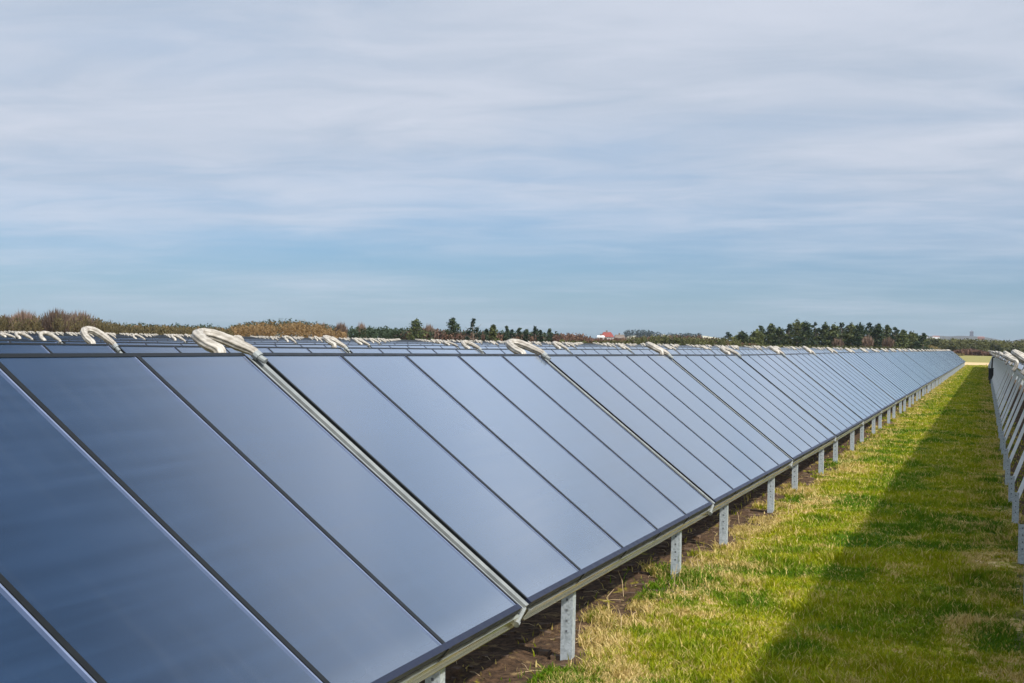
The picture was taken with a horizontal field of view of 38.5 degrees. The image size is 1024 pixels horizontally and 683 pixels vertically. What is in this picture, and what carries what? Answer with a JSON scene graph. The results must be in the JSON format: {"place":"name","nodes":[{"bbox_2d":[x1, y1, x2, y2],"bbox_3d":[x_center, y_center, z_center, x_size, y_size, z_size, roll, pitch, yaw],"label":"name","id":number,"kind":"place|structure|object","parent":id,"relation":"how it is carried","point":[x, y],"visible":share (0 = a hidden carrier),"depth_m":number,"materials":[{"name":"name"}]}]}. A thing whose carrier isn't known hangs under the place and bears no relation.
{"place":"outdoors","nodes":[
{"label":"outdoors","id":0,"kind":"place"},
{"bbox_2d":[0,0,1023,341],"label":"sky","id":1,"kind":"structure","parent":0,"point":[711,168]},
{"bbox_2d":[292,336,1023,682],"bbox_3d":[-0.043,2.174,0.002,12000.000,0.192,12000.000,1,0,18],"label":"ground","id":2,"kind":"structure","parent":0,"point":[500,668],"depth_m":12.30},
{"bbox_2d":[8,310,41,331],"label":"bare bush","id":3,"kind":"object","parent":2,"relation":"on","point":[22,314],"visible":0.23,"depth_m":225.64,"materials":[{"name":"brown plant"}]},
{"bbox_2d":[0,340,56,342],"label":"solar collector","id":4,"kind":"object","parent":2,"relation":"on","point":[23,341],"visible":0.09,"depth_m":22.60,"materials":[{"name":"glass"}]},
{"bbox_2d":[40,308,72,332],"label":"bare bush","id":5,"kind":"object","parent":2,"relation":"on","point":[46,322],"visible":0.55,"depth_m":221.30,"materials":[{"name":"brown plant"}]},
{"bbox_2d":[0,343,116,352],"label":"solar collector","id":6,"kind":"object","parent":2,"relation":"on","point":[49,348],"visible":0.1,"depth_m":15.10,"materials":[{"name":"glass"}]},
{"bbox_2d":[14,337,141,339],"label":"solar collector","id":7,"kind":"object","parent":2,"relation":"on","point":[79,338],"visible":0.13,"depth_m":40.51,"materials":[{"name":"glass"}]},
{"bbox_2d":[65,309,98,332],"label":"bare bush","id":8,"kind":"object","parent":2,"relation":"on","point":[79,316],"visible":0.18,"depth_m":232.08,"materials":[{"name":"brown plant"}]},
{"bbox_2d":[33,339,183,342],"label":"solar collector","id":9,"kind":"object","parent":2,"relation":"on","point":[170,341],"visible":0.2,"depth_m":34.07,"materials":[{"name":"glass"}]},
{"bbox_2d":[14,331,32,339],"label":"insulated hose","id":10,"kind":"object","parent":9,"relation":"attached to","point":[17,334],"visible":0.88,"depth_m":30.64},
{"bbox_2d":[0,311,233,335],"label":"olive scrub","id":11,"kind":"object","parent":2,"relation":"on","point":[104,326],"visible":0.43,"depth_m":221.60,"materials":[{"name":"plant"}]},
{"bbox_2d":[61,341,223,346],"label":"solar collector","id":12,"kind":"object","parent":2,"relation":"on","point":[140,343],"visible":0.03,"depth_m":25.61,"materials":[{"name":"glass"}]},
{"bbox_2d":[38,331,61,342],"bbox_3d":[-7.389,-0.014,23.365,0.330,0.308,0.304,1,5,29],"label":"insulated hose","id":13,"kind":"object","parent":12,"relation":"attached to","point":[48,333],"visible":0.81,"depth_m":23.41,"materials":[{"name":"plastic"}]},
{"bbox_2d":[107,321,225,328],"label":"distant hedge","id":14,"kind":"object","parent":2,"relation":"on","point":[177,325],"visible":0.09,"depth_m":330.30,"materials":[{"name":"brown plant"}]},
{"bbox_2d":[115,345,345,358],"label":"solar collector","id":15,"kind":"object","parent":2,"relation":"on","point":[157,349],"visible":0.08,"depth_m":17.92,"materials":[{"name":"glass"}]},
{"bbox_2d":[80,326,120,351],"bbox_3d":[-4.561,0.019,16.133,0.436,0.351,0.317,5,6,24],"label":"insulated hose","id":16,"kind":"object","parent":15,"relation":"attached to","point":[97,332],"visible":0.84,"depth_m":16.18,"materials":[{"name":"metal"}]},
{"bbox_2d":[322,335,349,351],"bbox_3d":[-2.651,0.063,21.938,0.410,0.310,0.334,3,-2,11],"label":"insulated hose","id":17,"kind":"object","parent":15,"relation":"attached to","point":[331,341],"visible":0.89,"depth_m":22.01,"materials":[{"name":"plastic"}]},
{"bbox_2d":[118,321,346,338],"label":"rusty scrub","id":18,"kind":"object","parent":2,"relation":"on","point":[260,329],"visible":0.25,"depth_m":263.86,"materials":[{"name":"plant"}]},
{"bbox_2d":[184,341,293,343],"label":"solar collector","id":19,"kind":"object","parent":2,"relation":"on","point":[256,342],"visible":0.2,"depth_m":40.60,"materials":[{"name":"glass"}]},
{"bbox_2d":[0,353,521,682],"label":"solar collector","id":20,"kind":"object","parent":2,"relation":"on","point":[204,518],"visible":1,"depth_m":6.65,"materials":[{"name":"glass"}]},
{"bbox_2d":[191,328,267,363],"bbox_3d":[-1.748,0.068,8.925,0.353,0.296,0.416,1,0,43],"label":"insulated hose","id":21,"kind":"object","parent":20,"relation":"attached to","point":[211,340],"visible":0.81,"depth_m":8.95,"materials":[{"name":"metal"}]},
{"bbox_2d":[244,340,319,342],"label":"solar collector","id":22,"kind":"object","parent":2,"relation":"on","point":[275,341],"visible":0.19,"depth_m":51.27,"materials":[{"name":"glass"}]},
{"bbox_2d":[251,344,367,348],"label":"solar collector","id":23,"kind":"object","parent":2,"relation":"on","point":[304,345],"visible":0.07,"depth_m":31.74,"materials":[{"name":"glass"}]},
{"bbox_2d":[226,318,438,339],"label":"evergreen belt","id":24,"kind":"object","parent":2,"relation":"on","point":[372,332],"visible":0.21,"depth_m":302.14,"materials":[{"name":"plant"}]},
{"bbox_2d":[294,342,378,345],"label":"solar collector","id":25,"kind":"object","parent":2,"relation":"on","point":[327,343],"visible":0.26,"depth_m":43.92,"materials":[{"name":"glass"}]},
{"bbox_2d":[335,322,347,337],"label":"bare tree","id":26,"kind":"object","parent":2,"relation":"on","point":[341,327],"visible":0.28,"depth_m":298.15,"materials":[{"name":"brown plant"}]},
{"bbox_2d":[379,343,443,344],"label":"solar collector","id":27,"kind":"object","parent":2,"relation":"on","point":[410,344],"visible":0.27,"depth_m":50.75,"materials":[{"name":"glass"}]},
{"bbox_2d":[343,347,481,353],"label":"solar collector","id":28,"kind":"object","parent":2,"relation":"on","point":[409,350],"visible":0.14,"depth_m":24.56,"materials":[{"name":"glass"}]},
{"bbox_2d":[368,345,456,347],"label":"solar collector","id":29,"kind":"object","parent":2,"relation":"on","point":[414,346],"visible":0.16,"depth_m":37.85,"materials":[{"name":"glass"}]},
{"bbox_2d":[405,318,433,339],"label":"pine tree","id":30,"kind":"object","parent":2,"relation":"on","point":[416,322],"visible":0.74,"depth_m":298.48,"materials":[{"name":"green plant"}]},
{"bbox_2d":[420,323,436,339],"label":"bare tree","id":31,"kind":"object","parent":2,"relation":"on","point":[428,327],"visible":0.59,"depth_m":300.94,"materials":[{"name":"brown plant"}]},
{"bbox_2d":[441,317,460,340],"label":"pine tree","id":32,"kind":"object","parent":2,"relation":"on","point":[453,325],"visible":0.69,"depth_m":304.81,"materials":[{"name":"green plant"}]},
{"bbox_2d":[6,332,909,351],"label":"solar collectors","id":33,"kind":"object","parent":2,"relation":"on","point":[541,342],"visible":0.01,"depth_m":173.48,"materials":[{"name":"glass"}]},
{"bbox_2d":[0,331,911,349],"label":"insulated hoses","id":34,"kind":"object","parent":33,"relation":"on","point":[485,340],"visible":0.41,"depth_m":171.96,"materials":[{"name":"plastic"}]},
{"bbox_2d":[462,318,482,340],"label":"spruce tree","id":35,"kind":"object","parent":2,"relation":"on","point":[472,322],"visible":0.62,"depth_m":296.11,"materials":[{"name":"green plant"}]},
{"bbox_2d":[387,329,561,341],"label":"spruce belt","id":36,"kind":"object","parent":2,"relation":"on","point":[544,334],"visible":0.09,"depth_m":319.06,"materials":[{"name":"plant"}]},
{"bbox_2d":[250,353,711,659],"bbox_3d":[0.014,1.270,11.566,2.080,2.320,6.186,1,0,18],"label":"solar collector","id":37,"kind":"object","parent":2,"relation":"on","point":[531,484],"visible":0.81,"depth_m":10.47,"materials":[{"name":"glass"}]},
{"bbox_2d":[457,345,521,349],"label":"solar collector","id":38,"kind":"object","parent":2,"relation":"on","point":[484,347],"visible":0.07,"depth_m":43.44,"materials":[{"name":"glass"}]},
{"bbox_2d":[486,324,498,341],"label":"pine tree","id":39,"kind":"object","parent":2,"relation":"on","point":[493,333],"visible":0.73,"depth_m":297.15,"materials":[{"name":"green plant"}]},
{"bbox_2d":[478,349,570,355],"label":"solar collector","id":40,"kind":"object","parent":2,"relation":"on","point":[507,351],"visible":0.12,"depth_m":29.59,"materials":[{"name":"glass"}]},
{"bbox_2d":[461,340,482,352],"bbox_3d":[-0.783,0.139,27.840,0.390,0.352,0.321,-4,1,29],"label":"insulated hose","id":41,"kind":"object","parent":40,"relation":"attached to","point":[465,343],"visible":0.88,"depth_m":27.89,"materials":[{"name":"plastic"}]},
{"bbox_2d":[393,328,757,346],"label":"brown heath","id":42,"kind":"object","parent":2,"relation":"on","point":[572,337],"visible":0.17,"depth_m":306.70,"materials":[{"name":"plant"}]},
{"bbox_2d":[574,346,615,348],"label":"solar collector","id":43,"kind":"object","parent":2,"relation":"on","point":[591,347],"visible":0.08,"depth_m":55.19,"materials":[{"name":"glass"}]},
{"bbox_2d":[569,349,632,353],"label":"solar collector","id":44,"kind":"object","parent":2,"relation":"on","point":[599,351],"visible":0.09,"depth_m":36.45,"materials":[{"name":"glass"}]},
{"bbox_2d":[552,341,569,351],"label":"insulated hose","id":45,"kind":"object","parent":44,"relation":"attached to","point":[557,345],"visible":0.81,"depth_m":33.71,"materials":[{"name":"plastic"}]},
{"bbox_2d":[456,474,816,675],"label":"dead stems","id":46,"kind":"object","parent":2,"relation":"on","point":[648,577],"visible":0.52,"depth_m":12.52,"materials":[{"name":"plant"}]},
{"bbox_2d":[451,455,835,682],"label":"soil clods","id":47,"kind":"object","parent":2,"relation":"on","point":[457,669],"visible":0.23,"depth_m":12.98,"materials":[{"name":"soil"}]},
{"bbox_2d":[631,349,678,353],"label":"solar collector","id":48,"kind":"object","parent":2,"relation":"on","point":[647,351],"visible":0.15,"depth_m":41.54,"materials":[{"name":"glass"}]},
{"bbox_2d":[622,329,702,338],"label":"dark wood","id":49,"kind":"object","parent":2,"relation":"on","point":[639,334],"visible":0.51,"depth_m":1410.34,"materials":[{"name":"plant"}]},
{"bbox_2d":[544,354,791,546],"bbox_3d":[1.905,1.325,17.413,2.080,2.320,6.186,1,0,18],"label":"solar collector","id":50,"kind":"object","parent":2,"relation":"on","point":[715,451],"visible":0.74,"depth_m":16.68,"materials":[{"name":"glass"}]},
{"bbox_2d":[505,338,550,360],"bbox_3d":[0.137,0.127,14.765,0.430,0.332,0.338,-4,1,28],"label":"insulated hose","id":51,"kind":"object","parent":50,"relation":"attached to","point":[514,346],"visible":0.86,"depth_m":14.81,"materials":[{"name":"plastic"}]},
{"bbox_2d":[645,342,672,358],"bbox_3d":[2.046,0.166,20.610,0.326,0.327,0.375,1,0,35],"label":"insulated hose","id":52,"kind":"object","parent":50,"relation":"attached to","point":[656,348],"visible":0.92,"depth_m":20.50,"materials":[{"name":"plastic"}]},
{"bbox_2d":[675,349,714,353],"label":"solar collector","id":53,"kind":"object","parent":2,"relation":"on","point":[694,351],"visible":0.09,"depth_m":48.13,"materials":[{"name":"glass"}]},
{"bbox_2d":[559,334,905,349],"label":"green heath","id":54,"kind":"object","parent":2,"relation":"on","point":[701,341],"visible":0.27,"depth_m":287.60,"materials":[{"name":"plant"}]},
{"bbox_2d":[732,330,749,342],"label":"pine tree","id":55,"kind":"object","parent":2,"relation":"on","point":[741,335],"visible":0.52,"depth_m":395.34,"materials":[{"name":"green plant"}]},
{"bbox_2d":[739,349,764,353],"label":"solar collector","id":56,"kind":"object","parent":2,"relation":"on","point":[751,351],"visible":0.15,"depth_m":59.97,"materials":[{"name":"glass"}]},
{"bbox_2d":[670,354,835,491],"bbox_3d":[3.795,1.380,23.261,2.080,2.320,6.185,1,0,18],"label":"solar collector","id":57,"kind":"object","parent":2,"relation":"on","point":[771,412],"visible":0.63,"depth_m":22.74,"materials":[{"name":"glass"}]},
{"bbox_2d":[744,329,770,345],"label":"pine tree","id":58,"kind":"object","parent":2,"relation":"on","point":[757,336],"visible":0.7,"depth_m":389.86,"materials":[{"name":"green plant"}]},
{"bbox_2d":[763,323,776,344],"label":"pine tree","id":59,"kind":"object","parent":2,"relation":"on","point":[771,328],"visible":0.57,"depth_m":393.39,"materials":[{"name":"green plant"}]},
{"bbox_2d":[769,327,789,345],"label":"pine tree","id":60,"kind":"object","parent":2,"relation":"on","point":[779,335],"visible":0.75,"depth_m":388.28,"materials":[{"name":"green plant"}]},
{"bbox_2d":[784,319,806,346],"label":"pine tree","id":61,"kind":"object","parent":2,"relation":"on","point":[796,325],"visible":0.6,"depth_m":391.36,"materials":[{"name":"green plant"}]},
{"bbox_2d":[740,354,863,460],"bbox_3d":[5.679,1.425,29.108,2.080,2.320,6.185,1,0,18],"label":"solar collector","id":62,"kind":"object","parent":2,"relation":"on","point":[838,419],"visible":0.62,"depth_m":28.70,"materials":[{"name":"glass"}]},
{"bbox_2d":[719,346,741,357],"bbox_3d":[3.926,0.227,26.468,0.372,0.315,0.305,-5,-3,29],"label":"insulated hose","id":63,"kind":"object","parent":62,"relation":"attached to","point":[725,350],"visible":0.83,"depth_m":26.49,"materials":[{"name":"plastic"}]},
{"bbox_2d":[793,321,818,346],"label":"pine tree","id":64,"kind":"object","parent":2,"relation":"on","point":[807,330],"visible":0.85,"depth_m":385.67,"materials":[{"name":"green plant"}]},
{"bbox_2d":[813,321,831,346],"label":"pine tree","id":65,"kind":"object","parent":2,"relation":"on","point":[825,329],"visible":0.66,"depth_m":388.81,"materials":[{"name":"green plant"}]},
{"bbox_2d":[785,353,882,441],"bbox_3d":[7.570,1.460,34.955,2.080,2.320,6.185,1,0,18],"label":"solar collector","id":66,"kind":"object","parent":2,"relation":"on","point":[842,390],"visible":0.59,"depth_m":34.61,"materials":[{"name":"glass"}]},
{"bbox_2d":[822,324,847,347],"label":"pine tree","id":67,"kind":"object","parent":2,"relation":"on","point":[834,331],"visible":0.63,"depth_m":383.39,"materials":[{"name":"green plant"}]},
{"bbox_2d":[841,322,855,347],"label":"pine tree","id":68,"kind":"object","parent":2,"relation":"on","point":[850,327],"visible":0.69,"depth_m":386.37,"materials":[{"name":"green plant"}]},
{"bbox_2d":[815,353,895,428],"bbox_3d":[9.453,1.490,40.806,2.080,2.320,6.185,1,0,18],"label":"solar collector","id":69,"kind":"object","parent":2,"relation":"on","point":[858,380],"visible":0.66,"depth_m":40.53,"materials":[{"name":"glass"}]},
{"bbox_2d":[847,322,869,347],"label":"pine tree","id":70,"kind":"object","parent":2,"relation":"on","point":[859,333],"visible":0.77,"depth_m":380.93,"materials":[{"name":"green plant"}]},
{"bbox_2d":[862,337,873,347],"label":"bare tree","id":71,"kind":"object","parent":2,"relation":"on","point":[866,341],"visible":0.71,"depth_m":372.58,"materials":[{"name":"brown plant"}]},
{"bbox_2d":[837,352,906,417],"bbox_3d":[11.344,1.516,46.654,2.080,2.320,6.185,1,0,18],"label":"solar collector","id":72,"kind":"object","parent":2,"relation":"on","point":[876,378],"visible":0.73,"depth_m":46.37,"materials":[{"name":"glass"}]},
{"bbox_2d":[870,323,886,347],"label":"pine tree","id":73,"kind":"object","parent":2,"relation":"on","point":[877,331],"visible":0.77,"depth_m":383.66,"materials":[{"name":"green plant"}]},
{"bbox_2d":[855,352,914,410],"bbox_3d":[13.235,1.550,52.501,2.080,2.320,6.186,1,0,18],"label":"solar collector","id":74,"kind":"object","parent":2,"relation":"on","point":[888,374],"visible":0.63,"depth_m":52.23,"materials":[{"name":"glass"}]},
{"bbox_2d":[879,325,894,347],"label":"pine tree","id":75,"kind":"object","parent":2,"relation":"on","point":[887,331],"visible":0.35,"depth_m":391.80,"materials":[{"name":"green plant"}]},
{"bbox_2d":[882,338,894,348],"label":"bare tree","id":76,"kind":"object","parent":2,"relation":"on","point":[888,343],"visible":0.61,"depth_m":371.27,"materials":[{"name":"brown plant"}]},
{"bbox_2d":[868,352,921,403],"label":"solar collector","id":77,"kind":"object","parent":2,"relation":"on","point":[897,371],"visible":0.66,"depth_m":58.25,"materials":[{"name":"glass"}]},
{"bbox_2d":[894,329,909,347],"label":"pine tree","id":78,"kind":"object","parent":2,"relation":"on","point":[902,339],"visible":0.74,"depth_m":380.89,"materials":[{"name":"green plant"}]},
{"bbox_2d":[879,351,926,398],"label":"solar collector","id":79,"kind":"object","parent":2,"relation":"on","point":[905,369],"visible":0.66,"depth_m":64.02,"materials":[{"name":"glass"}]},
{"bbox_2d":[889,352,931,394],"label":"solar collector","id":80,"kind":"object","parent":2,"relation":"on","point":[911,367],"visible":0.7,"depth_m":69.96,"materials":[{"name":"glass"}]},
{"bbox_2d":[906,331,920,349],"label":"pine tree","id":81,"kind":"object","parent":2,"relation":"on","point":[912,337],"visible":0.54,"depth_m":388.91,"materials":[{"name":"green plant"}]},
{"bbox_2d":[897,351,935,390],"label":"solar collector","id":82,"kind":"object","parent":2,"relation":"on","point":[917,366],"visible":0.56,"depth_m":75.89,"materials":[{"name":"glass"}]},
{"bbox_2d":[903,351,939,387],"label":"solar collector","id":83,"kind":"object","parent":2,"relation":"on","point":[920,363],"visible":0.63,"depth_m":81.44,"materials":[{"name":"glass"}]},
{"bbox_2d":[913,333,933,350],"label":"pine tree","id":84,"kind":"object","parent":2,"relation":"on","point":[920,341],"visible":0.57,"depth_m":383.75,"materials":[{"name":"green plant"}]},
{"bbox_2d":[909,351,941,385],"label":"solar collector","id":85,"kind":"object","parent":2,"relation":"on","point":[934,370],"visible":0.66,"depth_m":87.59,"materials":[{"name":"glass"}]},
{"bbox_2d":[914,351,944,382],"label":"solar collector","id":86,"kind":"object","parent":2,"relation":"on","point":[930,363],"visible":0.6,"depth_m":93.69,"materials":[{"name":"glass"}]},
{"bbox_2d":[918,351,946,381],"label":"solar collector","id":87,"kind":"object","parent":2,"relation":"on","point":[933,362],"visible":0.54,"depth_m":99.30,"materials":[{"name":"glass"}]},
{"bbox_2d":[922,351,948,379],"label":"solar collector","id":88,"kind":"object","parent":2,"relation":"on","point":[937,362],"visible":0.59,"depth_m":105.36,"materials":[{"name":"glass"}]},
{"bbox_2d":[946,341,961,350],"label":"tree","id":89,"kind":"object","parent":2,"relation":"on","point":[951,346],"visible":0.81,"depth_m":506.12,"materials":[{"name":"green plant"}]},
{"bbox_2d":[890,337,1023,353],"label":"thicket","id":90,"kind":"object","parent":2,"relation":"on","point":[963,343],"visible":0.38,"depth_m":520.12,"materials":[{"name":"plant"}]},
{"bbox_2d":[951,348,991,355],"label":"bracken mound","id":91,"kind":"object","parent":2,"relation":"on","point":[971,351],"visible":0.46,"depth_m":478.52,"materials":[{"name":"plant"}]},
{"bbox_2d":[988,357,994,383],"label":"valve box","id":92,"kind":"object","parent":2,"relation":"on","point":[990,372],"visible":0.84,"depth_m":92.99,"materials":[{"name":"metal"}]},
{"bbox_2d":[989,342,1003,351],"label":"tree","id":93,"kind":"object","parent":2,"relation":"on","point":[993,347],"visible":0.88,"depth_m":502.39,"materials":[{"name":"green plant"}]},
{"bbox_2d":[993,359,1006,400],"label":"solar collector","id":94,"kind":"object","parent":2,"relation":"on","point":[999,380],"visible":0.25,"depth_m":61.55,"materials":[{"name":"metal"}]},
{"bbox_2d":[993,356,1008,405],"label":"solar collector","id":95,"kind":"object","parent":2,"relation":"on","point":[1001,382],"visible":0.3,"depth_m":59.00,"materials":[{"name":"metal"}]},
{"bbox_2d":[994,361,1011,413],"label":"solar collector","id":96,"kind":"object","parent":2,"relation":"on","point":[996,399],"visible":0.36,"depth_m":49.85,"materials":[{"name":"metal"}]},
{"bbox_2d":[996,359,1015,422],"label":"solar collector","id":97,"kind":"object","parent":2,"relation":"on","point":[997,409],"visible":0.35,"depth_m":44.00,"materials":[{"name":"metal"}]},
{"bbox_2d":[997,360,1020,431],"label":"solar collector","id":98,"kind":"object","parent":2,"relation":"on","point":[999,419],"visible":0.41,"depth_m":38.15,"materials":[{"name":"metal"}]},
{"bbox_2d":[998,361,1023,448],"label":"solar collector","id":99,"kind":"object","parent":2,"relation":"on","point":[1001,434],"visible":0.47,"depth_m":32.30,"materials":[{"name":"metal"}]},
{"bbox_2d":[1001,362,1023,470],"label":"solar collector","id":100,"kind":"object","parent":2,"relation":"on","point":[1004,451],"visible":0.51,"depth_m":26.62,"materials":[{"name":"metal"}]},
{"bbox_2d":[1003,353,1022,371],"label":"insulated hose","id":101,"kind":"object","parent":100,"relation":"attached to","point":[1013,359],"visible":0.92,"depth_m":24.86,"materials":[{"name":"plastic"}]},
{"bbox_2d":[1005,363,1023,501],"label":"solar collector","id":102,"kind":"object","parent":2,"relation":"on","point":[1009,479],"visible":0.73,"depth_m":23.98,"materials":[{"name":"metal"}]},
{"bbox_2d":[1011,349,1023,375],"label":"insulated hose","id":103,"kind":"object","parent":102,"relation":"attached to","point":[1017,354],"visible":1,"depth_m":19.03,"materials":[{"name":"plastic"}]},
{"bbox_2d":[1005,344,1023,352],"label":"tree","id":104,"kind":"object","parent":2,"relation":"on","point":[1012,347],"visible":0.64,"depth_m":501.27,"materials":[{"name":"green plant"}]},
{"bbox_2d":[1012,478,1023,563],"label":"solar collector","id":105,"kind":"object","parent":2,"relation":"on","point":[1015,505],"visible":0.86,"depth_m":18.18,"materials":[{"name":"metal"}]},
{"bbox_2d":[463,365,1023,682],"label":"grass","id":106,"kind":"structure","parent":0,"point":[966,391],"depth_m":13.14,"materials":[{"name":"plant"}]},
{"bbox_2d":[927,336,1006,342],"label":"hill","id":107,"kind":"structure","parent":0,"point":[960,337],"depth_m":2314.36,"materials":[{"name":"plant"}]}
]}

